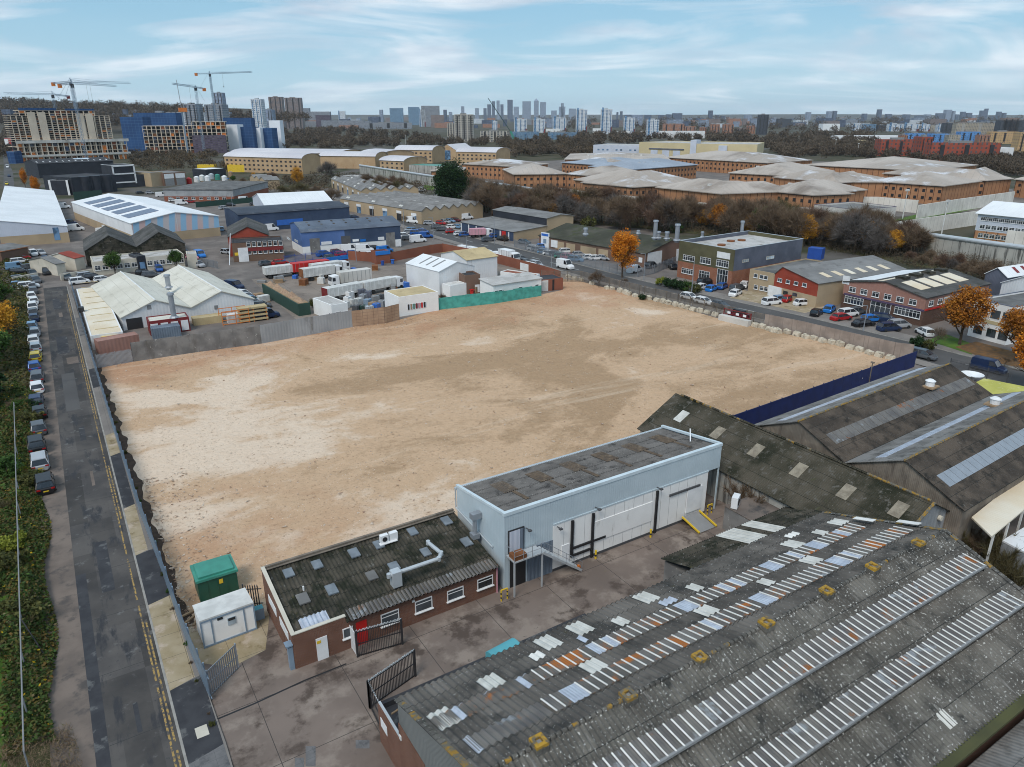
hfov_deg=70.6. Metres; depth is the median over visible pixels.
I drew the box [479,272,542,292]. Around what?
long white cabin
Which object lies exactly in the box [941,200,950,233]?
lamp mast
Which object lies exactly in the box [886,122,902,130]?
city block
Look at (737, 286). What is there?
parked car
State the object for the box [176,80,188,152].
luffing crane
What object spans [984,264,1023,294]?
warehouse
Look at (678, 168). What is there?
cell block
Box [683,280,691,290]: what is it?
shrub
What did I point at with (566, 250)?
parked car
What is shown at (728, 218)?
bare tree
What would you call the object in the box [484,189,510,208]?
bare tree
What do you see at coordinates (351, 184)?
saw roof units
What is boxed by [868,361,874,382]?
light pole
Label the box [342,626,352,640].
window
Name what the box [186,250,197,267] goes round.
white shed
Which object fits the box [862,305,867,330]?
street lamp
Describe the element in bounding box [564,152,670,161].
cell block
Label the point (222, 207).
parked car
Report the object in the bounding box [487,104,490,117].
tower block
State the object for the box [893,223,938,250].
bare tree
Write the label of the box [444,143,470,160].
gabled entrance block
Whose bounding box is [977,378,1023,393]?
lime roof extension
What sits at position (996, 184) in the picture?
cell block
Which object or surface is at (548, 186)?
bare tree
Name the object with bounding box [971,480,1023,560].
cream canopy
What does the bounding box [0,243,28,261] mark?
brick garage block
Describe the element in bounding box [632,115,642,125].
tower block
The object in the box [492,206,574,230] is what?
garage hall
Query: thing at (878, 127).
city block
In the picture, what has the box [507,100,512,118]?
tower block
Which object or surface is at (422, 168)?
turquoise roof
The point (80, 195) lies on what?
dark green fence
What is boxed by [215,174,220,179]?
storage tank
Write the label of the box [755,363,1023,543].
twin gable shed
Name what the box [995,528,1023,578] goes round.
white store roof
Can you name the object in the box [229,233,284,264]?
red band office
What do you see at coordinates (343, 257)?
blue banner wall
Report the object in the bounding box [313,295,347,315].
grey portable cabin
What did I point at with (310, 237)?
blue trade warehouse
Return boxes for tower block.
[120,117,151,150]
[133,113,182,125]
[176,112,205,125]
[183,103,204,134]
[204,103,229,121]
[213,92,225,103]
[223,118,255,126]
[226,124,242,150]
[250,98,266,127]
[265,108,275,127]
[268,96,286,129]
[269,120,285,147]
[284,97,304,128]
[303,108,310,119]
[309,112,331,119]
[315,115,330,127]
[338,111,345,118]
[368,117,380,122]
[379,110,383,121]
[389,108,403,121]
[408,107,419,124]
[419,109,425,126]
[421,106,439,126]
[431,115,443,127]
[443,110,446,121]
[454,113,473,140]
[475,108,478,118]
[483,108,486,118]
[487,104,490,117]
[492,101,494,117]
[496,100,499,118]
[500,104,503,118]
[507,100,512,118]
[514,107,518,118]
[514,117,526,131]
[522,101,530,118]
[533,117,544,132]
[534,99,538,117]
[540,102,545,117]
[551,111,556,118]
[553,116,565,130]
[559,107,564,117]
[569,109,575,118]
[576,108,586,131]
[600,107,611,133]
[623,116,634,133]
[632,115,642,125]
[646,118,658,137]
[671,113,681,119]
[708,110,712,118]
[744,115,751,120]
[756,114,768,134]
[805,112,810,119]
[826,111,832,117]
[832,111,836,119]
[861,114,866,119]
[876,109,882,117]
[902,114,910,118]
[934,113,944,118]
[943,110,951,119]
[951,111,955,119]
[959,112,965,119]
[978,111,985,118]
[993,119,1023,131]
[995,112,1001,119]
[1000,117,1019,131]
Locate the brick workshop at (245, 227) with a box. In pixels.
[227,217,268,256]
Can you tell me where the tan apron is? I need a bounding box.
[188,615,268,666]
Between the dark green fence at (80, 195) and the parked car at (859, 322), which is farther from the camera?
the dark green fence at (80, 195)
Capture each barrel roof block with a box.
[223,151,320,173]
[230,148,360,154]
[319,151,387,168]
[363,148,413,155]
[379,155,427,170]
[395,145,444,162]
[456,147,510,164]
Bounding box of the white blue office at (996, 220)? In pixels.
[973,201,1023,241]
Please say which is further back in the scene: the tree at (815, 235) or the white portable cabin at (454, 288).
the tree at (815, 235)
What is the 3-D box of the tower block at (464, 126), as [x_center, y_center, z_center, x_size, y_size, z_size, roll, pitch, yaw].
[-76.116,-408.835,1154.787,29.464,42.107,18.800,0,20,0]
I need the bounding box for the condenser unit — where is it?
[731,492,740,509]
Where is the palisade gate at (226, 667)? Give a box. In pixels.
[205,643,239,694]
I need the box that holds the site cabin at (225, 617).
[192,588,256,648]
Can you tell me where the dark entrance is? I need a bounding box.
[128,253,147,269]
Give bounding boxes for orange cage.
[218,305,249,325]
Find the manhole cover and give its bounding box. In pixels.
[195,724,208,738]
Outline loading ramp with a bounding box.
[682,510,716,533]
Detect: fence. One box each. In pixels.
[70,279,93,364]
[73,190,101,200]
[92,354,211,699]
[95,349,132,367]
[130,326,261,361]
[195,197,252,207]
[201,258,217,268]
[242,584,262,605]
[259,310,352,342]
[351,304,399,326]
[438,285,540,309]
[514,239,618,273]
[541,270,764,322]
[637,256,675,276]
[950,358,1010,382]
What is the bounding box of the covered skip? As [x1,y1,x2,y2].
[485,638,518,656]
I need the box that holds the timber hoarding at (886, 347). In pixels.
[764,314,913,357]
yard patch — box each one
[295,758,303,766]
[306,746,315,765]
[356,740,369,747]
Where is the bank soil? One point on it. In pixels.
(2, 593)
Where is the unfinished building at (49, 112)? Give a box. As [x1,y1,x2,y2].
[13,108,101,158]
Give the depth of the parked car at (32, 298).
154.88 m
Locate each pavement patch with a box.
[76,317,84,335]
[89,368,99,387]
[97,399,112,432]
[105,433,119,455]
[111,453,134,507]
[124,504,147,554]
[136,548,169,604]
[148,595,194,689]
[170,675,222,763]
[189,744,230,766]
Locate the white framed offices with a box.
[101,163,137,187]
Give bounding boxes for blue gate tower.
[6,151,23,163]
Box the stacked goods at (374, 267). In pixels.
[372,264,377,270]
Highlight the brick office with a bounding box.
[260,508,499,669]
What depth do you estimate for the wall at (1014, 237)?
220.73 m
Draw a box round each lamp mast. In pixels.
[902,189,909,216]
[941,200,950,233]
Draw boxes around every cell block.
[430,166,465,174]
[462,159,547,179]
[502,163,566,187]
[560,157,631,172]
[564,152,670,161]
[566,165,636,188]
[573,170,680,195]
[580,170,691,195]
[583,157,619,161]
[588,158,698,178]
[655,178,726,202]
[668,151,812,172]
[720,181,779,202]
[728,162,834,183]
[772,169,858,185]
[777,179,867,207]
[805,156,976,176]
[812,187,854,206]
[821,171,856,182]
[849,172,885,196]
[882,166,1013,195]
[882,172,981,203]
[941,171,1006,176]
[956,167,1003,195]
[1013,177,1023,197]
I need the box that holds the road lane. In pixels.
[36,284,95,766]
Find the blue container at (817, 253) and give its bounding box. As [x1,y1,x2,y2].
[807,246,824,259]
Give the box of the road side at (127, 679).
[43,286,185,766]
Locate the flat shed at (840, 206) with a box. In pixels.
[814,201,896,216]
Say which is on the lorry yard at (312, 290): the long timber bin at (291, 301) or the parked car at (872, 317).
the long timber bin at (291, 301)
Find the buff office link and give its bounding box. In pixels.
[748,259,821,293]
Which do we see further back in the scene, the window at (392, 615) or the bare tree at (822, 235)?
the bare tree at (822, 235)
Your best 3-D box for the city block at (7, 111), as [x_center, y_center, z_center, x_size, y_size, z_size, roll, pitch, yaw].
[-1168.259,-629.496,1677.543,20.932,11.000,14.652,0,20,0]
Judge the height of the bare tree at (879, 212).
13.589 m
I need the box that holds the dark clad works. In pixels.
[48,179,71,194]
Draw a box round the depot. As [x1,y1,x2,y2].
[162,181,268,201]
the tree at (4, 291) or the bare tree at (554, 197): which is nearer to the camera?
the tree at (4, 291)
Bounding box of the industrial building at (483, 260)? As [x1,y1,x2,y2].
[441,247,497,277]
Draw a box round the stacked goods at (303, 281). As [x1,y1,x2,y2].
[298,278,308,285]
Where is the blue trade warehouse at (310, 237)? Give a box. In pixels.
[287,215,400,254]
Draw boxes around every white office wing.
[90,253,137,274]
[140,249,184,269]
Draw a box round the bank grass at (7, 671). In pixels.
[0,595,12,766]
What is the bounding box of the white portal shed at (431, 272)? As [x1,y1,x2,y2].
[405,254,474,294]
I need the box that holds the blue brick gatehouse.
[371,249,389,263]
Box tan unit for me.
[249,174,279,189]
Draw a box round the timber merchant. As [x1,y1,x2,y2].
[538,220,680,266]
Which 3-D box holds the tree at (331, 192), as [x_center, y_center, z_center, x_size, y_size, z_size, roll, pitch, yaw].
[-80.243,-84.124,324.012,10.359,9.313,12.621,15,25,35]
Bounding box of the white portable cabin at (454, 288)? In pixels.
[442,281,466,296]
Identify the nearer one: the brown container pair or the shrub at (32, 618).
the shrub at (32, 618)
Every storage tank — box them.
[186,177,191,183]
[199,175,204,180]
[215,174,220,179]
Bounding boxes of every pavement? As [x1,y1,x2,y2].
[332,197,987,380]
[339,192,1023,369]
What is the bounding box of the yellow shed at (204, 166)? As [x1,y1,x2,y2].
[197,164,216,167]
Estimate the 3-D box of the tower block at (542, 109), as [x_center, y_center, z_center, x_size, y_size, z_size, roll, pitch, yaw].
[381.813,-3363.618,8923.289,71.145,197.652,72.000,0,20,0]
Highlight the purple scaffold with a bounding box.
[192,135,227,152]
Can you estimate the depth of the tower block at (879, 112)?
6563.07 m
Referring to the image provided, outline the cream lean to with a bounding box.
[76,281,122,349]
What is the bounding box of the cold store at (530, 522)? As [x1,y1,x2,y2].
[454,425,722,597]
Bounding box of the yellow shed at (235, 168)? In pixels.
[227,164,244,171]
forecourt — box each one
[730,290,767,303]
[771,301,823,312]
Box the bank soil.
[0,283,50,766]
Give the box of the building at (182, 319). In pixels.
[146,312,190,335]
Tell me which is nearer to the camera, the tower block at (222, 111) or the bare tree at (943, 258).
the bare tree at (943, 258)
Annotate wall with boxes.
[11,273,37,280]
[59,269,92,280]
[322,255,347,260]
[348,243,560,276]
[359,164,1023,265]
[378,701,400,766]
[863,197,918,212]
[895,211,977,231]
[915,191,1014,218]
[1005,230,1023,244]
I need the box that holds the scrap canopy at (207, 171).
[192,167,225,176]
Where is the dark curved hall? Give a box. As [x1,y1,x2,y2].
[43,173,117,194]
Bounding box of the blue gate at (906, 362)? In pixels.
[894,351,916,372]
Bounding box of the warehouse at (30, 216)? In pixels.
[0,186,69,244]
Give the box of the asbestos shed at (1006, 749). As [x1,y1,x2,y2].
[967,719,1023,766]
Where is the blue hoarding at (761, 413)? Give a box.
[733,358,896,423]
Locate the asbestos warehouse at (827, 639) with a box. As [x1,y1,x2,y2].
[393,511,1023,766]
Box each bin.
[254,604,264,620]
[262,281,310,315]
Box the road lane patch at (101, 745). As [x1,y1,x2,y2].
[75,573,111,766]
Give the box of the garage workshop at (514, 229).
[461,216,547,240]
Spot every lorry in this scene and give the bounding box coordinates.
[298,264,342,280]
[309,260,349,269]
[321,281,362,298]
[328,267,371,285]
[358,276,403,293]
[469,228,491,237]
[498,248,519,259]
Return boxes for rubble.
[115,295,860,631]
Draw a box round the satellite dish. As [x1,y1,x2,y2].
[961,370,984,378]
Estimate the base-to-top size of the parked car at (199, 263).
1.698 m
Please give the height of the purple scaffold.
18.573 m
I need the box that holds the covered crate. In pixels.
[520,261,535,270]
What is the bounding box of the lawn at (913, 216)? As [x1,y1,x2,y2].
[896,208,976,219]
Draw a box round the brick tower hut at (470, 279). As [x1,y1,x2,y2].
[459,271,479,293]
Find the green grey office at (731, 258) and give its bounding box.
[677,221,803,287]
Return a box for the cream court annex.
[690,140,763,153]
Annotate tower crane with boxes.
[3,91,69,107]
[51,78,130,151]
[57,79,114,157]
[172,83,205,148]
[194,71,251,120]
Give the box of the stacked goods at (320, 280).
[317,277,325,283]
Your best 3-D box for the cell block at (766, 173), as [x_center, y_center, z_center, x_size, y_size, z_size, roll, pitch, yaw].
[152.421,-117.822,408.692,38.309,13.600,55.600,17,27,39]
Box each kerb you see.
[67,287,188,766]
[338,198,995,380]
[342,194,1023,370]
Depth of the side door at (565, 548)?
64.28 m
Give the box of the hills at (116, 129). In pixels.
[0,105,251,133]
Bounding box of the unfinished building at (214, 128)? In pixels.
[191,122,229,151]
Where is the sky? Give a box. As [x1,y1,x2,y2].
[0,0,1023,114]
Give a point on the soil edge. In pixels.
(139, 483)
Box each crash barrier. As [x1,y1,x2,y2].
[500,588,507,601]
[706,503,712,514]
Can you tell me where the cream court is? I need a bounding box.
[639,141,711,156]
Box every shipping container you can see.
[94,332,139,354]
[150,323,181,338]
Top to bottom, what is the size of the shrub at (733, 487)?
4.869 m
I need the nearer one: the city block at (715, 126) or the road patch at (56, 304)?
the road patch at (56, 304)
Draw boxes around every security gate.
[354,618,403,657]
[366,649,416,706]
[367,680,378,723]
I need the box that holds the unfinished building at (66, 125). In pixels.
[4,112,116,158]
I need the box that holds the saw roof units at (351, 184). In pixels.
[331,175,418,194]
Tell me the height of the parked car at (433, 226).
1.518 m
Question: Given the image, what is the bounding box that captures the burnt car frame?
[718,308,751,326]
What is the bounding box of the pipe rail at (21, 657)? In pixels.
[13,402,47,766]
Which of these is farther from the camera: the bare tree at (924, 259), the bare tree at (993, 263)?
the bare tree at (924, 259)
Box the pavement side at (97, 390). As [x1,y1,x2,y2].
[68,289,232,766]
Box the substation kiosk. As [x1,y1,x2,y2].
[190,554,238,601]
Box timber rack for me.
[236,303,268,321]
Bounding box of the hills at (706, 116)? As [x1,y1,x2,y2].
[331,114,1023,117]
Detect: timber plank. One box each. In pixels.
[182,609,193,616]
[184,614,194,622]
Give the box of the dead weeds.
[0,723,83,766]
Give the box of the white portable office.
[384,285,438,316]
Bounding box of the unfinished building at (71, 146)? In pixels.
[8,138,130,160]
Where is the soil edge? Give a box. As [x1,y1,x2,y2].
[97,367,193,625]
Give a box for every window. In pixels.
[52,227,60,239]
[94,265,100,270]
[227,616,235,625]
[268,594,276,616]
[279,616,288,639]
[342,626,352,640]
[380,608,399,628]
[407,302,425,309]
[414,596,433,615]
[445,150,450,159]
[446,586,464,603]
[476,574,494,591]
[681,268,692,274]
[683,254,694,260]
[698,270,709,277]
[700,257,710,264]
[715,269,727,284]
[716,259,728,267]
[843,295,863,306]
[848,286,855,292]
[860,289,867,295]
[871,291,879,297]
[884,293,891,300]
[893,306,920,319]
[895,296,903,302]
[908,299,916,305]
[928,300,933,306]
[973,325,982,334]
[986,328,995,337]
[990,310,1000,319]
[997,331,1006,340]
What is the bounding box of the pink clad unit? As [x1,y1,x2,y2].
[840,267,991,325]
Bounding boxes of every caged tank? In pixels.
[343,296,351,300]
[345,291,354,297]
[348,298,357,306]
[352,304,359,310]
[357,288,365,296]
[357,297,362,304]
[359,293,366,298]
[363,298,371,304]
[365,290,371,297]
[365,305,373,308]
[371,295,379,302]
[372,302,380,307]
[376,293,383,299]
[378,300,384,306]
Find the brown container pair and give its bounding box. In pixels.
[540,274,562,291]
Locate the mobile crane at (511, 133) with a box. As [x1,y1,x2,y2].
[488,98,513,137]
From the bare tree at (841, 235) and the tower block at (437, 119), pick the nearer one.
the bare tree at (841, 235)
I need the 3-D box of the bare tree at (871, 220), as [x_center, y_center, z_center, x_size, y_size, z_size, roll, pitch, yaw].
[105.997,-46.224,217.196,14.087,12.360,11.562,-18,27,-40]
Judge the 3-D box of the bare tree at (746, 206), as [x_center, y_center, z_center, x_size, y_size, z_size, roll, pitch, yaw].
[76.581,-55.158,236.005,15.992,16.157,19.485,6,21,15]
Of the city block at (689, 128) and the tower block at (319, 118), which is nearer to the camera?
the city block at (689, 128)
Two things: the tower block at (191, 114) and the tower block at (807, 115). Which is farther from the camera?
the tower block at (807, 115)
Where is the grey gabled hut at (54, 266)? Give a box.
[28,255,65,275]
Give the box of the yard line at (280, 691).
[217,663,345,718]
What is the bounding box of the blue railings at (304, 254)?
[284,250,347,261]
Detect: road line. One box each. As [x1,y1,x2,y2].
[67,294,181,766]
[67,300,176,766]
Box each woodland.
[0,96,312,126]
[0,127,12,157]
[127,148,227,170]
[248,171,436,192]
[282,124,880,157]
[483,205,1017,279]
[498,135,595,155]
[536,115,1023,133]
[778,140,1023,176]
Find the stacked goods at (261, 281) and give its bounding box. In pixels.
[257,280,266,282]
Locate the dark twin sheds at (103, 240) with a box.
[83,223,185,266]
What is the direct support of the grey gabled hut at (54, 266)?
on the estate ground at (230, 268)
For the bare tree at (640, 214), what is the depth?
254.26 m
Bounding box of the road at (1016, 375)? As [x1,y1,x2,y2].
[333,194,1023,385]
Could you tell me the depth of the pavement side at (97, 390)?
73.11 m
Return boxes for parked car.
[5,261,21,269]
[9,257,28,262]
[9,267,26,274]
[17,281,39,288]
[20,263,30,268]
[26,291,35,298]
[26,433,47,452]
[27,268,36,273]
[27,300,38,309]
[27,307,37,315]
[27,320,37,330]
[27,334,39,345]
[27,360,41,371]
[28,248,38,255]
[28,281,36,286]
[28,286,38,293]
[28,296,39,303]
[28,393,44,404]
[29,275,41,282]
[29,313,39,321]
[29,327,41,335]
[29,341,42,350]
[29,350,42,360]
[29,380,44,392]
[29,419,47,433]
[29,450,50,470]
[30,369,44,381]
[31,404,47,418]
[34,471,56,494]
[36,249,46,254]
[42,267,50,274]
[59,202,70,207]
[62,272,71,279]
[65,219,76,223]
[67,223,84,230]
[68,276,90,284]
[75,271,90,276]
[82,273,97,278]
[93,275,107,282]
[135,268,149,274]
[141,270,160,276]
[154,264,163,271]
[155,192,163,196]
[175,199,187,204]
[193,249,205,257]
[196,260,205,267]
[218,205,228,209]
[220,248,228,254]
[224,279,244,288]
[254,300,271,306]
[254,307,279,319]
[258,260,270,265]
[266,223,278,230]
[271,259,288,264]
[316,250,330,256]
[323,254,334,257]
[334,251,346,255]
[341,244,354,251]
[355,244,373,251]
[376,245,392,251]
[401,235,408,239]
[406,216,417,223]
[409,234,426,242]
[410,229,420,234]
[418,231,432,237]
[423,220,435,224]
[431,224,440,228]
[436,220,446,224]
[436,226,448,230]
[445,228,455,233]
[446,224,455,228]
[459,231,469,236]
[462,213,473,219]
[481,236,495,241]
[489,233,496,237]
[496,236,508,240]
[518,239,530,243]
[529,259,542,264]
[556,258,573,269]
[559,248,569,252]
[568,255,582,261]
[572,251,584,255]
[589,254,601,260]
[598,254,609,260]
[626,264,641,273]
[645,261,655,268]
[668,262,677,268]
[680,291,695,298]
[694,295,711,304]
[696,277,712,283]
[696,282,706,289]
[705,284,717,291]
[711,299,730,308]
[716,282,727,289]
[728,288,742,296]
[729,283,744,289]
[740,280,748,287]
[761,296,781,305]
[773,294,782,300]
[782,294,791,302]
[793,298,806,305]
[809,308,822,316]
[823,304,835,312]
[829,312,852,320]
[837,307,858,316]
[850,306,865,313]
[851,318,875,327]
[861,313,879,321]
[872,311,894,321]
[876,321,901,331]
[887,318,911,328]
[913,346,937,360]
[915,327,935,336]
[970,355,1007,374]
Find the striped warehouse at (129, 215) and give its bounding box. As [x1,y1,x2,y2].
[71,193,220,239]
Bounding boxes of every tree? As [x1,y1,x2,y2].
[0,282,15,302]
[0,300,22,330]
[0,303,14,333]
[0,327,12,358]
[0,373,7,395]
[19,168,27,187]
[29,175,40,188]
[102,250,121,273]
[167,249,182,265]
[274,185,291,192]
[288,181,310,191]
[290,166,303,181]
[306,184,322,190]
[315,160,338,180]
[323,188,341,199]
[360,173,375,179]
[374,174,387,181]
[377,179,392,184]
[387,174,396,181]
[390,176,407,184]
[391,180,404,187]
[431,157,470,198]
[460,180,492,203]
[462,178,492,211]
[466,177,485,186]
[468,179,507,215]
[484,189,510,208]
[486,178,506,208]
[490,195,510,215]
[500,178,525,195]
[503,187,524,206]
[506,193,526,207]
[512,191,532,207]
[517,192,545,208]
[518,187,533,208]
[521,180,556,205]
[530,199,562,212]
[538,179,561,192]
[543,190,582,203]
[550,183,573,193]
[552,190,580,212]
[553,193,583,214]
[566,186,592,218]
[570,202,603,221]
[571,194,579,221]
[572,183,609,204]
[580,195,599,217]
[585,197,607,216]
[590,188,610,217]
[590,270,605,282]
[597,184,628,198]
[599,193,639,229]
[600,196,618,224]
[602,190,617,222]
[603,208,628,228]
[609,228,640,277]
[612,206,636,227]
[613,196,644,227]
[617,201,647,229]
[633,192,649,225]
[634,191,661,222]
[637,187,670,203]
[637,192,663,219]
[642,196,685,231]
[643,208,667,226]
[650,196,690,222]
[653,194,684,231]
[676,195,701,227]
[678,192,701,226]
[683,200,710,229]
[692,196,720,228]
[695,210,707,229]
[701,196,735,233]
[706,193,737,227]
[707,203,727,234]
[715,203,753,232]
[720,210,739,232]
[730,193,762,226]
[744,215,754,230]
[745,200,783,233]
[750,190,780,231]
[753,207,771,232]
[757,198,798,233]
[765,195,802,234]
[778,210,813,238]
[780,204,818,236]
[791,201,832,241]
[795,213,816,246]
[804,223,819,246]
[812,215,828,243]
[819,210,852,247]
[820,212,842,242]
[820,222,834,243]
[828,209,891,252]
[828,218,859,249]
[829,208,868,245]
[848,201,875,246]
[855,213,883,247]
[856,208,898,248]
[861,208,898,247]
[861,226,901,255]
[872,221,903,251]
[875,208,898,227]
[886,229,906,256]
[888,226,916,254]
[891,215,924,251]
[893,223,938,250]
[900,219,931,250]
[903,250,920,260]
[913,225,933,251]
[913,254,930,267]
[921,248,938,264]
[929,259,946,268]
[930,327,949,342]
[932,253,954,268]
[932,284,998,344]
[946,256,959,270]
[951,252,966,269]
[956,261,972,273]
[964,258,983,275]
[967,262,991,279]
[980,256,1007,268]
[995,305,1023,360]
[999,356,1011,366]
[1011,332,1023,371]
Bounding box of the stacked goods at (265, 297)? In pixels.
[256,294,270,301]
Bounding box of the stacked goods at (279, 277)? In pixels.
[273,275,284,281]
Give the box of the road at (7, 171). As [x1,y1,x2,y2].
[3,155,13,189]
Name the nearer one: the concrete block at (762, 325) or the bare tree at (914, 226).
the concrete block at (762, 325)
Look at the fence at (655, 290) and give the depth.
158.22 m
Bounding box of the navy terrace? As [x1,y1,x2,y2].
[224,201,349,229]
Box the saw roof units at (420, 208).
[340,190,482,223]
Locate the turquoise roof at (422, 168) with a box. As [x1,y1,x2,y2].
[409,164,440,172]
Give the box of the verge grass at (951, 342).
[929,335,971,353]
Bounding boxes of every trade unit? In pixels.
[135,171,162,186]
[136,174,145,186]
[155,170,186,185]
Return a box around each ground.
[0,118,1023,278]
[0,188,1023,589]
[101,279,889,627]
[415,160,1023,233]
[483,207,1002,277]
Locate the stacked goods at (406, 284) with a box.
[403,281,409,287]
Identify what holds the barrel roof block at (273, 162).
on the ground at (967, 231)
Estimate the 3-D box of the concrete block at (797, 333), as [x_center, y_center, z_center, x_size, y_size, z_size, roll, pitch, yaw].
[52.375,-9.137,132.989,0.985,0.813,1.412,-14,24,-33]
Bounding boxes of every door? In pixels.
[126,317,143,329]
[139,262,145,268]
[309,238,320,254]
[316,635,328,660]
[341,236,350,243]
[356,619,367,645]
[386,232,394,247]
[508,526,523,553]
[561,543,569,564]
[594,502,652,541]
[685,485,702,513]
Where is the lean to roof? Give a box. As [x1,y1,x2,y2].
[661,506,823,580]
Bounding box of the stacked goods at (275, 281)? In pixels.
[273,278,283,283]
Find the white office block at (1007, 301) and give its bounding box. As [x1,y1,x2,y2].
[967,291,1023,344]
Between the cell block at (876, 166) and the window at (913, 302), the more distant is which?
the cell block at (876, 166)
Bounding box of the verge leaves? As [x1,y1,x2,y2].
[956,342,1022,367]
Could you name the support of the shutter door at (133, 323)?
in the white gable warehouse at (132, 301)
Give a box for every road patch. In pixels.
[52,299,60,308]
[56,336,69,353]
[61,372,80,410]
[66,356,78,363]
[78,426,86,440]
[90,471,94,485]
[94,540,114,592]
[133,702,142,732]
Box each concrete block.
[625,290,631,295]
[665,299,671,304]
[672,301,678,306]
[696,307,703,312]
[711,311,718,316]
[751,322,759,327]
[758,323,766,328]
[769,326,777,332]
[776,327,781,333]
[782,328,790,334]
[792,331,801,336]
[801,333,809,338]
[810,335,818,340]
[818,337,826,342]
[827,338,835,344]
[835,340,844,346]
[845,344,854,349]
[854,345,864,352]
[864,349,874,354]
[874,351,884,357]
[885,354,895,359]
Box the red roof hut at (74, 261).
[49,251,85,270]
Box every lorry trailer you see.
[262,263,296,278]
[290,259,328,275]
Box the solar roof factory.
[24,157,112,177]
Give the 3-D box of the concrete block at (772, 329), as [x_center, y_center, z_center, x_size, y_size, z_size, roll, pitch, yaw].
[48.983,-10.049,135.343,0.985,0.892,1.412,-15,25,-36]
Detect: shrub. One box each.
[0,411,26,428]
[0,454,24,474]
[0,497,12,507]
[0,530,29,551]
[0,548,29,571]
[0,595,47,631]
[0,606,36,634]
[0,619,23,655]
[0,685,18,703]
[2,468,21,478]
[7,398,29,409]
[7,462,28,474]
[8,410,39,426]
[11,398,43,411]
[11,469,37,486]
[15,409,44,423]
[26,532,39,539]
[208,720,215,726]
[580,216,596,226]
[638,294,646,299]
[655,276,664,284]
[662,277,673,286]
[667,278,680,288]
[669,221,682,232]
[673,279,686,289]
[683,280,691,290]
[689,283,701,292]
[718,470,767,504]
[909,334,926,347]
[921,339,936,349]
[962,527,1023,567]
[966,525,1004,554]
[984,547,1023,588]
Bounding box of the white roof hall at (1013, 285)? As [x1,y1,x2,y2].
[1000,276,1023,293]
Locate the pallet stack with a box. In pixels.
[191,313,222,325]
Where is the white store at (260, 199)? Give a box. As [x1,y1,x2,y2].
[252,191,332,205]
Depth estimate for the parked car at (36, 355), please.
118.45 m
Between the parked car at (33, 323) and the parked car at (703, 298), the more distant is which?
the parked car at (703, 298)
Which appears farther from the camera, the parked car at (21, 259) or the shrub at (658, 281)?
the parked car at (21, 259)
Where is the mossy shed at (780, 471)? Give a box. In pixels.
[637,393,949,527]
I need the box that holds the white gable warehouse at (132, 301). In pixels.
[90,264,254,330]
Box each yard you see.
[198,493,726,766]
[252,263,588,318]
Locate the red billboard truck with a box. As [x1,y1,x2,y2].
[4,138,12,150]
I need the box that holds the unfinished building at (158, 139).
[142,126,193,153]
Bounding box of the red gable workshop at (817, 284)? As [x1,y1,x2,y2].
[767,255,905,307]
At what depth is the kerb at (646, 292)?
167.80 m
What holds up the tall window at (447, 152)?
in the gabled entrance block at (450, 151)
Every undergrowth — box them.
[0,254,31,383]
[0,381,58,760]
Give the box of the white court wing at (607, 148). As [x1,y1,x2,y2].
[593,144,638,152]
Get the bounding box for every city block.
[1,109,14,113]
[240,127,258,147]
[256,127,264,147]
[263,128,278,147]
[305,121,315,126]
[321,120,364,127]
[364,122,411,128]
[435,123,446,127]
[447,122,454,136]
[474,119,483,123]
[480,130,508,141]
[482,120,496,126]
[483,124,499,127]
[492,120,496,129]
[511,131,538,139]
[546,119,552,127]
[546,129,559,132]
[548,131,576,139]
[612,120,618,127]
[658,131,704,137]
[662,123,683,130]
[666,120,682,123]
[683,121,690,125]
[684,126,695,130]
[698,120,708,127]
[699,126,706,132]
[707,119,720,126]
[709,123,719,132]
[722,123,733,133]
[726,119,740,125]
[733,121,739,126]
[742,119,747,125]
[745,125,754,133]
[749,118,756,126]
[776,119,791,127]
[793,120,807,123]
[815,118,832,125]
[818,124,839,130]
[823,121,839,123]
[832,135,897,140]
[838,120,845,126]
[846,120,856,123]
[846,123,865,126]
[852,124,861,130]
[861,123,875,130]
[874,137,912,155]
[876,124,885,130]
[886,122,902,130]
[898,133,907,138]
[902,122,919,130]
[905,132,925,138]
[909,120,921,123]
[910,135,932,158]
[919,123,930,130]
[922,141,1001,160]
[924,119,946,124]
[927,132,948,141]
[930,125,935,130]
[934,123,940,131]
[940,122,953,132]
[944,133,960,141]
[951,122,994,133]
[956,130,980,141]
[974,133,989,141]
[986,130,1013,143]
[1000,147,1013,154]
[1011,130,1023,151]

